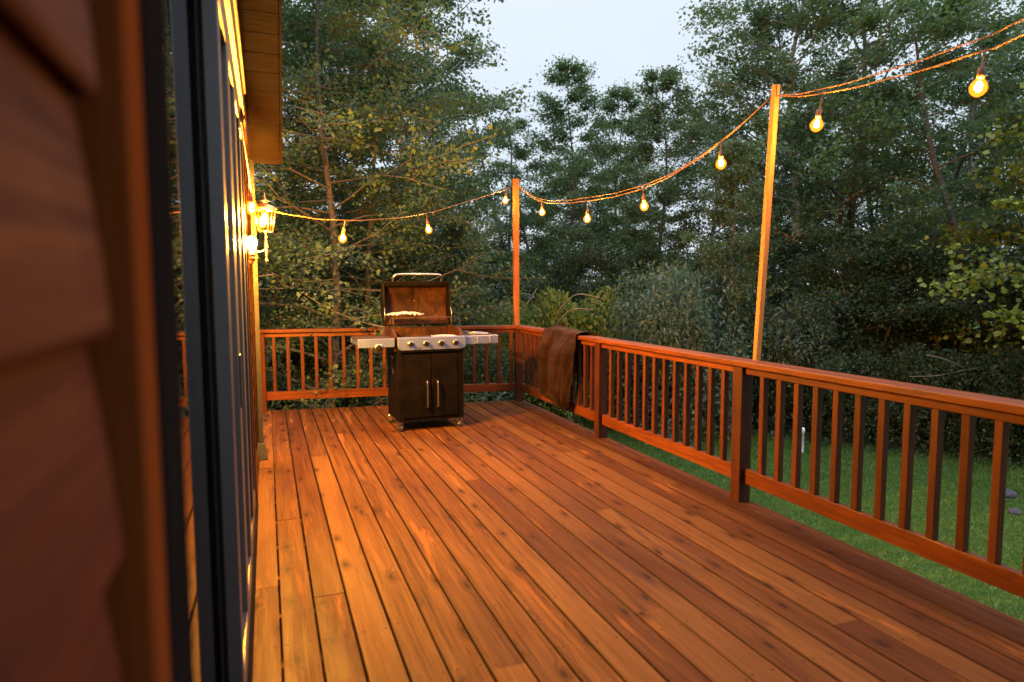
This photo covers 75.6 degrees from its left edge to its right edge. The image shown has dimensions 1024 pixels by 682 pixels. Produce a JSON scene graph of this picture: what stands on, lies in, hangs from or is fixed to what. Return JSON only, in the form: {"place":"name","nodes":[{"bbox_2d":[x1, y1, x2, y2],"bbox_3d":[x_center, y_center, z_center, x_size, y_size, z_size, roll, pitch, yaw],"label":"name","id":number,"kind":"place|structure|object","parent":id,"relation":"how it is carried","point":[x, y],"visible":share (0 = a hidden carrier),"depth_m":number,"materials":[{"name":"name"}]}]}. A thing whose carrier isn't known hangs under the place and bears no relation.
{"place":"outdoors","nodes":[
{"label":"outdoors","id":0,"kind":"place"},
{"bbox_2d":[0,0,282,681],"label":"house","id":1,"kind":"structure","parent":0,"point":[133,450],"depth_m":0.55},
{"bbox_2d":[138,0,258,681],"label":"sliding door","id":2,"kind":"structure","parent":1,"relation":"in","point":[193,140],"depth_m":1.75,"materials":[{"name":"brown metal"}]},
{"bbox_2d":[248,237,256,263],"bbox_3d":[-1.733,-0.583,4.390,0.073,0.219,0.060,-2,5,-20],"label":"bulb holder","id":3,"kind":"object","parent":1,"relation":"attached to","point":[252,242],"visible":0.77,"depth_m":4.38,"materials":[{"name":"gold metal"}]},
{"bbox_2d":[250,193,276,262],"bbox_3d":[-1.841,-0.840,4.896,0.202,0.516,0.176,-2,5,-20],"label":"wall lantern","id":4,"kind":"object","parent":1,"relation":"attached to","point":[265,207],"depth_m":4.88,"materials":[{"name":"gold metal"}]},
{"bbox_2d":[463,332,488,333],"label":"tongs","id":5,"kind":"object","parent":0,"point":[475,332],"visible":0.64,"depth_m":6.76,"materials":[{"name":"metal"}]},
{"bbox_2d":[255,0,1023,297],"label":"sky","id":6,"kind":"structure","parent":0,"point":[623,37],"materials":[{"name":"white"}]},
{"bbox_2d":[281,320,1023,662],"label":"ground","id":7,"kind":"structure","parent":0,"point":[921,510],"depth_m":8.60,"materials":[{"name":"green plant"}]},
{"bbox_2d":[254,172,323,225],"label":"woodland tree","id":8,"kind":"object","parent":7,"relation":"on","point":[286,191],"depth_m":20.76,"materials":[{"name":"green plant"}]},
{"bbox_2d":[254,318,348,434],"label":"shrub","id":9,"kind":"object","parent":7,"relation":"on","point":[283,361],"visible":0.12,"depth_m":11.04,"materials":[{"name":"green plant"}]},
{"bbox_2d":[262,318,349,407],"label":"shrub","id":10,"kind":"object","parent":7,"relation":"on","point":[300,355],"depth_m":11.55,"materials":[{"name":"green plant"}]},
{"bbox_2d":[254,199,376,327],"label":"understory tree","id":11,"kind":"object","parent":7,"relation":"on","point":[303,266],"visible":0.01,"depth_m":14.00,"materials":[{"name":"green plant"}]},
{"bbox_2d":[251,229,405,340],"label":"understory tree","id":12,"kind":"object","parent":7,"relation":"on","point":[305,276],"visible":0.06,"depth_m":12.01,"materials":[{"name":"green plant"}]},
{"bbox_2d":[282,335,387,410],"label":"shrub","id":13,"kind":"object","parent":7,"relation":"on","point":[312,375],"visible":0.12,"depth_m":11.03,"materials":[{"name":"green plant"}]},
{"bbox_2d":[250,0,462,372],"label":"leafy tree","id":14,"kind":"object","parent":7,"relation":"on","point":[303,8],"visible":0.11,"depth_m":11.16,"materials":[{"name":"green plant"}]},
{"bbox_2d":[255,0,465,299],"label":"aspen tree","id":15,"kind":"object","parent":7,"relation":"on","point":[344,204],"visible":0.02,"depth_m":15.02,"materials":[{"name":"green plant"}]},
{"bbox_2d":[322,186,437,240],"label":"woodland tree","id":16,"kind":"object","parent":7,"relation":"on","point":[377,207],"visible":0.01,"depth_m":21.31,"materials":[{"name":"green plant"}]},
{"bbox_2d":[250,0,512,407],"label":"leafy tree","id":17,"kind":"object","parent":7,"relation":"on","point":[301,160],"visible":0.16,"depth_m":10.11,"materials":[{"name":"green plant"}]},
{"bbox_2d":[277,231,495,344],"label":"understory tree","id":18,"kind":"object","parent":7,"relation":"on","point":[396,270],"visible":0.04,"depth_m":12.55,"materials":[{"name":"green plant"}]},
{"bbox_2d":[252,22,533,407],"bbox_3d":[-2.446,-1.431,11.150,5.552,6.862,5.478,0,5,-2],"label":"leafy tree","id":19,"kind":"object","parent":7,"relation":"on","point":[354,53],"visible":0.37,"depth_m":10.31,"materials":[{"name":"green plant"}]},
{"bbox_2d":[250,0,550,414],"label":"leafy tree","id":20,"kind":"object","parent":7,"relation":"on","point":[336,286],"visible":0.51,"depth_m":8.74,"materials":[{"name":"green plant"}]},
{"bbox_2d":[282,0,536,255],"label":"aspen tree","id":21,"kind":"object","parent":7,"relation":"on","point":[488,182],"visible":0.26,"depth_m":13.73,"materials":[{"name":"green plant"}]},
{"bbox_2d":[341,226,500,350],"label":"understory tree","id":22,"kind":"object","parent":7,"relation":"on","point":[450,270],"visible":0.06,"depth_m":14.59,"materials":[{"name":"green plant"}]},
{"bbox_2d":[327,0,523,296],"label":"aspen tree","id":23,"kind":"object","parent":7,"relation":"on","point":[495,125],"visible":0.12,"depth_m":15.88,"materials":[{"name":"green plant"}]},
{"bbox_2d":[361,212,501,322],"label":"understory tree","id":24,"kind":"object","parent":7,"relation":"on","point":[448,267],"depth_m":18.18,"materials":[{"name":"green plant"}]},
{"bbox_2d":[395,94,479,233],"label":"woodland tree","id":25,"kind":"object","parent":7,"relation":"on","point":[442,129],"visible":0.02,"depth_m":23.95,"materials":[{"name":"green plant"}]},
{"bbox_2d":[411,310,480,400],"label":"shrub","id":26,"kind":"object","parent":7,"relation":"on","point":[453,324],"visible":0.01,"depth_m":13.12,"materials":[{"name":"green plant"}]},
{"bbox_2d":[430,199,511,305],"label":"woodland tree","id":27,"kind":"object","parent":7,"relation":"on","point":[468,207],"visible":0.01,"depth_m":27.26,"materials":[{"name":"green plant"}]},
{"bbox_2d":[420,212,528,401],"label":"conifer tree","id":28,"kind":"object","parent":7,"relation":"on","point":[460,234],"visible":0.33,"depth_m":12.40,"materials":[{"name":"green plant"}]},
{"bbox_2d":[442,231,507,323],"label":"understory tree","id":29,"kind":"object","parent":7,"relation":"on","point":[489,262],"depth_m":19.77,"materials":[{"name":"green plant"}]},
{"bbox_2d":[463,344,514,401],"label":"shrub","id":30,"kind":"object","parent":7,"relation":"on","point":[493,377],"visible":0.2,"depth_m":12.12,"materials":[{"name":"green plant"}]},
{"bbox_2d":[437,244,565,385],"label":"understory tree","id":31,"kind":"object","parent":7,"relation":"on","point":[507,281],"visible":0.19,"depth_m":15.79,"materials":[{"name":"green plant"}]},
{"bbox_2d":[468,299,534,404],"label":"shrub","id":32,"kind":"object","parent":7,"relation":"on","point":[505,340],"visible":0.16,"depth_m":13.20,"materials":[{"name":"green plant"}]},
{"bbox_2d":[427,92,590,316],"bbox_3d":[-0.396,-3.565,22.262,5.937,9.354,7.024,0,5,-1],"label":"leafy tree","id":33,"kind":"object","parent":7,"relation":"on","point":[534,165],"visible":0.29,"depth_m":21.72,"materials":[{"name":"green plant"}]},
{"bbox_2d":[481,225,558,313],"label":"understory tree","id":34,"kind":"object","parent":7,"relation":"on","point":[521,236],"visible":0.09,"depth_m":20.66,"materials":[{"name":"green plant"}]},
{"bbox_2d":[489,297,575,411],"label":"shrub","id":35,"kind":"object","parent":7,"relation":"on","point":[530,308],"visible":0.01,"depth_m":14.27,"materials":[{"name":"green plant"}]},
{"bbox_2d":[477,145,614,299],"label":"woodland tree","id":36,"kind":"object","parent":7,"relation":"on","point":[516,158],"visible":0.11,"depth_m":27.02,"materials":[{"name":"green plant"}]},
{"bbox_2d":[481,227,613,320],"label":"understory tree","id":37,"kind":"object","parent":7,"relation":"on","point":[546,264],"visible":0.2,"depth_m":17.66,"materials":[{"name":"green plant"}]},
{"bbox_2d":[508,284,632,430],"bbox_3d":[1.077,0.398,12.865,2.393,3.024,2.060,0,5,0],"label":"shrub","id":38,"kind":"object","parent":7,"relation":"on","point":[584,318],"visible":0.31,"depth_m":12.35,"materials":[{"name":"green plant"}]},
{"bbox_2d":[518,52,632,291],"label":"slim tree","id":39,"kind":"object","parent":7,"relation":"on","point":[559,77],"visible":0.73,"depth_m":19.33,"materials":[{"name":"green plant"}]},
{"bbox_2d":[524,143,663,287],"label":"woodland tree","id":40,"kind":"object","parent":7,"relation":"on","point":[606,163],"visible":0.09,"depth_m":28.01,"materials":[{"name":"green plant"}]},
{"bbox_2d":[555,297,670,418],"bbox_3d":[2.264,0.382,14.328,2.536,2.694,2.628,5,7,45],"label":"shrub","id":41,"kind":"object","parent":7,"relation":"on","point":[608,325],"visible":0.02,"depth_m":13.90,"materials":[{"name":"green plant"}]},
{"bbox_2d":[567,77,665,297],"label":"slim tree","id":42,"kind":"object","parent":7,"relation":"on","point":[625,95],"visible":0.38,"depth_m":20.83,"materials":[{"name":"green plant"}]},
{"bbox_2d":[539,221,696,318],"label":"understory tree","id":43,"kind":"object","parent":7,"relation":"on","point":[593,251],"visible":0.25,"depth_m":16.35,"materials":[{"name":"green plant"}]},
{"bbox_2d":[252,400,1023,681],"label":"deck","id":44,"kind":"structure","parent":7,"relation":"on","point":[507,541],"depth_m":3.20,"materials":[{"name":"brown wood"}]},
{"bbox_2d":[260,325,522,411],"bbox_3d":[-1.350,0.299,7.749,3.103,0.924,0.148,-1,5,-13],"label":"deck railing","id":45,"kind":"object","parent":44,"relation":"on","point":[358,391],"visible":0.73,"depth_m":7.59,"materials":[{"name":"brown wood"}]},
{"bbox_2d":[513,178,518,324],"bbox_3d":[0.049,-1.053,8.107,0.072,1.850,0.038,-2,5,-20],"label":"light pole","id":46,"kind":"object","parent":45,"relation":"attached to","point":[515,253],"visible":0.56,"depth_m":8.09,"materials":[{"name":"brown wood"}]},
{"bbox_2d":[239,18,1023,239],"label":"string lights","id":47,"kind":"object","parent":46,"relation":"hanging from","point":[981,72],"visible":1,"depth_m":3.92},
{"bbox_2d":[351,273,497,431],"bbox_3d":[-0.894,0.081,6.676,1.400,1.535,0.737,-2,5,-22],"label":"gas grill","id":48,"kind":"object","parent":44,"relation":"on","point":[425,375],"visible":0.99,"depth_m":6.50,"materials":[{"name":"metal"}]},
{"bbox_2d":[385,311,423,315],"bbox_3d":[-1.077,-0.278,6.654,0.379,0.048,0.163,-2,5,-20],"label":"foil sheet","id":49,"kind":"object","parent":48,"relation":"on","point":[404,312],"visible":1,"depth_m":6.61,"materials":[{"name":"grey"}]},
{"bbox_2d":[404,354,431,418],"bbox_3d":[-0.901,0.438,6.368,0.264,0.614,0.069,-2,5,-22],"label":"door","id":50,"kind":"structure","parent":48,"relation":"in","point":[417,368],"depth_m":6.38,"materials":[{"name":"metal"}]},
{"bbox_2d":[430,334,456,336],"bbox_3d":[-0.681,-0.057,6.579,0.265,0.019,0.115,-1,5,-15],"label":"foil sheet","id":51,"kind":"object","parent":48,"relation":"on","point":[442,335],"visible":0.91,"depth_m":6.55,"materials":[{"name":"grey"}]},
{"bbox_2d":[431,353,457,415],"bbox_3d":[-0.651,0.429,6.470,0.264,0.614,0.069,-2,5,-22],"label":"door","id":52,"kind":"structure","parent":48,"relation":"in","point":[444,366],"depth_m":6.48,"materials":[{"name":"metal"}]},
{"bbox_2d":[515,325,1023,597],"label":"deck railing","id":53,"kind":"object","parent":44,"relation":"on","point":[1003,413],"visible":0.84,"depth_m":3.72,"materials":[{"name":"brown wood"}]},
{"bbox_2d":[536,325,597,410],"bbox_3d":[0.522,0.270,6.758,0.380,0.835,1.002,-2,5,-20],"label":"grill cover","id":54,"kind":"object","parent":53,"relation":"on","point":[557,346],"visible":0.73,"depth_m":6.60,"materials":[{"name":"brown fabric"}]},
{"bbox_2d":[753,84,779,360],"bbox_3d":[1.618,-0.700,4.214,0.042,1.790,0.132,-3,6,-30],"label":"light pole","id":55,"kind":"object","parent":53,"relation":"attached to","point":[768,193],"visible":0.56,"depth_m":4.19,"materials":[{"name":"brown wood"}]},
{"bbox_2d":[562,244,718,389],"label":"understory tree","id":56,"kind":"object","parent":7,"relation":"on","point":[614,268],"visible":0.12,"depth_m":16.01,"materials":[{"name":"green plant"}]},
{"bbox_2d":[258,344,1023,465],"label":"undergrowth","id":57,"kind":"object","parent":7,"relation":"on","point":[982,450],"depth_m":10.95,"materials":[{"name":"green plant"}]},
{"bbox_2d":[594,167,701,278],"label":"woodland tree","id":58,"kind":"object","parent":7,"relation":"on","point":[607,201],"visible":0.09,"depth_m":25.16,"materials":[{"name":"green plant"}]},
{"bbox_2d":[605,318,694,433],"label":"shrub","id":59,"kind":"object","parent":7,"relation":"on","point":[641,381],"visible":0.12,"depth_m":12.87,"materials":[{"name":"green plant"}]},
{"bbox_2d":[607,63,727,320],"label":"slim tree","id":60,"kind":"object","parent":7,"relation":"on","point":[647,146],"visible":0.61,"depth_m":17.89,"materials":[{"name":"green plant"}]},
{"bbox_2d":[608,254,753,449],"bbox_3d":[3.040,0.170,11.898,2.662,3.519,2.544,0,5,1],"label":"shrub","id":61,"kind":"object","parent":7,"relation":"on","point":[692,327],"visible":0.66,"depth_m":11.46,"materials":[{"name":"green plant"}]},
{"bbox_2d":[611,228,781,403],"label":"understory tree","id":62,"kind":"object","parent":7,"relation":"on","point":[671,257],"visible":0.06,"depth_m":14.94,"materials":[{"name":"green plant"}]},
{"bbox_2d":[615,96,816,272],"bbox_3d":[7.177,-3.826,23.589,6.600,9.502,7.723,-3,5,-29],"label":"woodland tree","id":63,"kind":"object","parent":7,"relation":"on","point":[669,161],"visible":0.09,"depth_m":23.21,"materials":[{"name":"green plant"}]},
{"bbox_2d":[669,314,783,436],"bbox_3d":[4.195,0.617,13.074,2.336,2.394,2.254,2,5,27],"label":"shrub","id":64,"kind":"object","parent":7,"relation":"on","point":[753,396],"visible":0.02,"depth_m":12.51,"materials":[{"name":"green plant"}]},
{"bbox_2d":[669,136,795,434],"bbox_3d":[4.152,-0.916,12.208,2.159,5.537,2.013,-4,6,-37],"label":"slim tree","id":65,"kind":"object","parent":7,"relation":"on","point":[730,150],"visible":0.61,"depth_m":11.91,"materials":[{"name":"green plant"}]},
{"bbox_2d":[676,220,850,408],"bbox_3d":[5.746,-0.515,14.893,4.246,4.383,4.328,1,5,14],"label":"understory tree","id":66,"kind":"object","parent":7,"relation":"on","point":[791,246],"visible":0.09,"depth_m":14.14,"materials":[{"name":"green plant"}]},
{"bbox_2d":[696,120,846,286],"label":"woodland tree","id":67,"kind":"object","parent":7,"relation":"on","point":[763,163],"visible":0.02,"depth_m":20.48,"materials":[{"name":"green plant"}]},
{"bbox_2d":[706,290,840,440],"bbox_3d":[4.930,0.396,12.643,2.473,2.884,2.588,-1,5,-12],"label":"shrub","id":68,"kind":"object","parent":7,"relation":"on","point":[774,323],"visible":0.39,"depth_m":12.01,"materials":[{"name":"green plant"}]},
{"bbox_2d":[617,0,931,313],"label":"leafy tree","id":69,"kind":"object","parent":7,"relation":"on","point":[678,192],"visible":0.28,"depth_m":15.79,"materials":[{"name":"green plant"}]},
{"bbox_2d":[706,247,893,416],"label":"understory tree","id":70,"kind":"object","parent":7,"relation":"on","point":[778,278],"visible":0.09,"depth_m":13.21,"materials":[{"name":"green plant"}]},
{"bbox_2d":[670,0,932,271],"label":"aspen tree","id":71,"kind":"object","parent":7,"relation":"on","point":[799,117],"visible":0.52,"depth_m":14.47,"materials":[{"name":"green plant"}]},
{"bbox_2d":[802,427,804,451],"bbox_3d":[4.830,1.678,11.025,0.100,0.486,0.098,-2,5,-20],"label":"vent pipe","id":72,"kind":"object","parent":7,"relation":"on","point":[803,431],"visible":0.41,"depth_m":10.98,"materials":[{"name":"white plastic"}]},
{"bbox_2d":[714,94,917,287],"bbox_3d":[10.312,-3.763,22.723,6.600,9.502,7.723,4,7,43],"label":"woodland tree","id":73,"kind":"object","parent":7,"relation":"on","point":[858,214],"visible":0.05,"depth_m":22.02,"materials":[{"name":"green plant"}]},
{"bbox_2d":[752,322,883,441],"bbox_3d":[5.615,0.730,12.480,2.190,2.245,2.114,-3,6,-31],"label":"shrub","id":74,"kind":"object","parent":7,"relation":"on","point":[849,341],"visible":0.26,"depth_m":12.08,"materials":[{"name":"green plant"}]},
{"bbox_2d":[802,347,897,452],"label":"shrub","id":75,"kind":"object","parent":7,"relation":"on","point":[829,364],"visible":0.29,"depth_m":11.39,"materials":[{"name":"green plant"}]},
{"bbox_2d":[677,0,1023,325],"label":"leafy tree","id":76,"kind":"object","parent":7,"relation":"on","point":[933,85],"visible":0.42,"depth_m":13.30,"materials":[{"name":"green plant"}]},
{"bbox_2d":[790,134,958,325],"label":"woodland tree","id":77,"kind":"object","parent":7,"relation":"on","point":[874,192],"visible":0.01,"depth_m":23.97,"materials":[{"name":"green plant"}]},
{"bbox_2d":[769,220,1000,420],"bbox_3d":[6.865,-0.231,12.664,4.039,4.169,4.117,1,5,14],"label":"understory tree","id":78,"kind":"object","parent":7,"relation":"on","point":[844,256],"visible":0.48,"depth_m":11.94,"materials":[{"name":"green plant"}]},
{"bbox_2d":[830,339,959,452],"bbox_3d":[6.513,0.943,11.527,1.898,1.945,1.832,0,5,7],"label":"shrub","id":79,"kind":"object","parent":7,"relation":"on","point":[924,363],"visible":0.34,"depth_m":11.18,"materials":[{"name":"green plant"}]},
{"bbox_2d":[769,32,1023,355],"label":"leafy tree","id":80,"kind":"object","parent":7,"relation":"on","point":[960,162],"visible":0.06,"depth_m":16.50,"materials":[{"name":"green plant"}]},
{"bbox_2d":[783,223,1015,362],"bbox_3d":[7.736,-0.346,13.403,4.223,4.276,4.142,2,5,23],"label":"understory tree","id":81,"kind":"object","parent":7,"relation":"on","point":[863,276],"visible":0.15,"depth_m":12.42,"materials":[{"name":"green plant"}]},
{"bbox_2d":[779,0,1023,360],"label":"leafy tree","id":82,"kind":"object","parent":7,"relation":"on","point":[870,21],"visible":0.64,"depth_m":11.92,"materials":[{"name":"green plant"}]},
{"bbox_2d":[828,221,1023,436],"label":"understory tree","id":83,"kind":"object","parent":7,"relation":"on","point":[968,312],"visible":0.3,"depth_m":11.64,"materials":[{"name":"green plant"}]},
{"bbox_2d":[879,349,1003,460],"bbox_3d":[7.043,1.042,11.132,1.752,1.796,1.691,0,5,4],"label":"shrub","id":84,"kind":"object","parent":7,"relation":"on","point":[929,412],"visible":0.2,"depth_m":10.80,"materials":[{"name":"green plant"}]},
{"bbox_2d":[879,156,1007,334],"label":"woodland tree","id":85,"kind":"object","parent":7,"relation":"on","point":[952,170],"visible":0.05,"depth_m":20.33,"materials":[{"name":"green plant"}]},
{"bbox_2d":[866,0,1023,337],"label":"aspen tree","id":86,"kind":"object","parent":7,"relation":"on","point":[1001,36],"visible":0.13,"depth_m":16.40,"materials":[{"name":"green plant"}]},
{"bbox_2d":[909,355,1012,376],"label":"dead branch","id":87,"kind":"object","parent":7,"relation":"on","point":[953,372],"visible":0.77,"depth_m":10.47,"materials":[{"name":"brown wood"}]},
{"bbox_2d":[909,82,1023,357],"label":"maple tree","id":88,"kind":"object","parent":7,"relation":"on","point":[1014,315],"visible":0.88,"depth_m":10.61,"materials":[{"name":"green plant"}]},
{"bbox_2d":[915,348,1023,464],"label":"shrub","id":89,"kind":"object","parent":7,"relation":"on","point":[936,369],"visible":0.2,"depth_m":10.60,"materials":[{"name":"green plant"}]},
{"bbox_2d":[916,97,1023,330],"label":"woodland tree","id":90,"kind":"object","parent":7,"relation":"on","point":[977,156],"visible":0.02,"depth_m":23.30,"materials":[{"name":"green plant"}]},
{"bbox_2d":[920,102,1023,320],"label":"woodland tree","id":91,"kind":"object","parent":7,"relation":"on","point":[975,158],"visible":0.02,"depth_m":19.36,"materials":[{"name":"green plant"}]},
{"bbox_2d":[926,225,1023,388],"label":"understory tree","id":92,"kind":"object","parent":7,"relation":"on","point":[1010,304],"visible":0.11,"depth_m":11.37,"materials":[{"name":"green plant"}]},
{"bbox_2d":[945,343,1023,468],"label":"shrub","id":93,"kind":"object","parent":7,"relation":"on","point":[1005,382],"visible":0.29,"depth_m":10.29,"materials":[{"name":"green plant"}]},
{"bbox_2d":[981,341,1023,464],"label":"shrub","id":94,"kind":"object","parent":7,"relation":"on","point":[1021,354],"visible":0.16,"depth_m":10.38,"materials":[{"name":"green plant"}]},
{"bbox_2d":[1006,488,1017,497],"bbox_3d":[6.531,2.030,8.738,0.254,0.142,0.215,-2,5,-20],"label":"garden stone","id":95,"kind":"object","parent":7,"relation":"on","point":[1011,493],"visible":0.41,"depth_m":8.66,"materials":[{"name":"grey stone"}]},
{"bbox_2d":[1008,508,1022,515],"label":"garden stone","id":96,"kind":"object","parent":7,"relation":"on","point":[1012,511],"visible":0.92,"depth_m":8.04,"materials":[{"name":"grey stone"}]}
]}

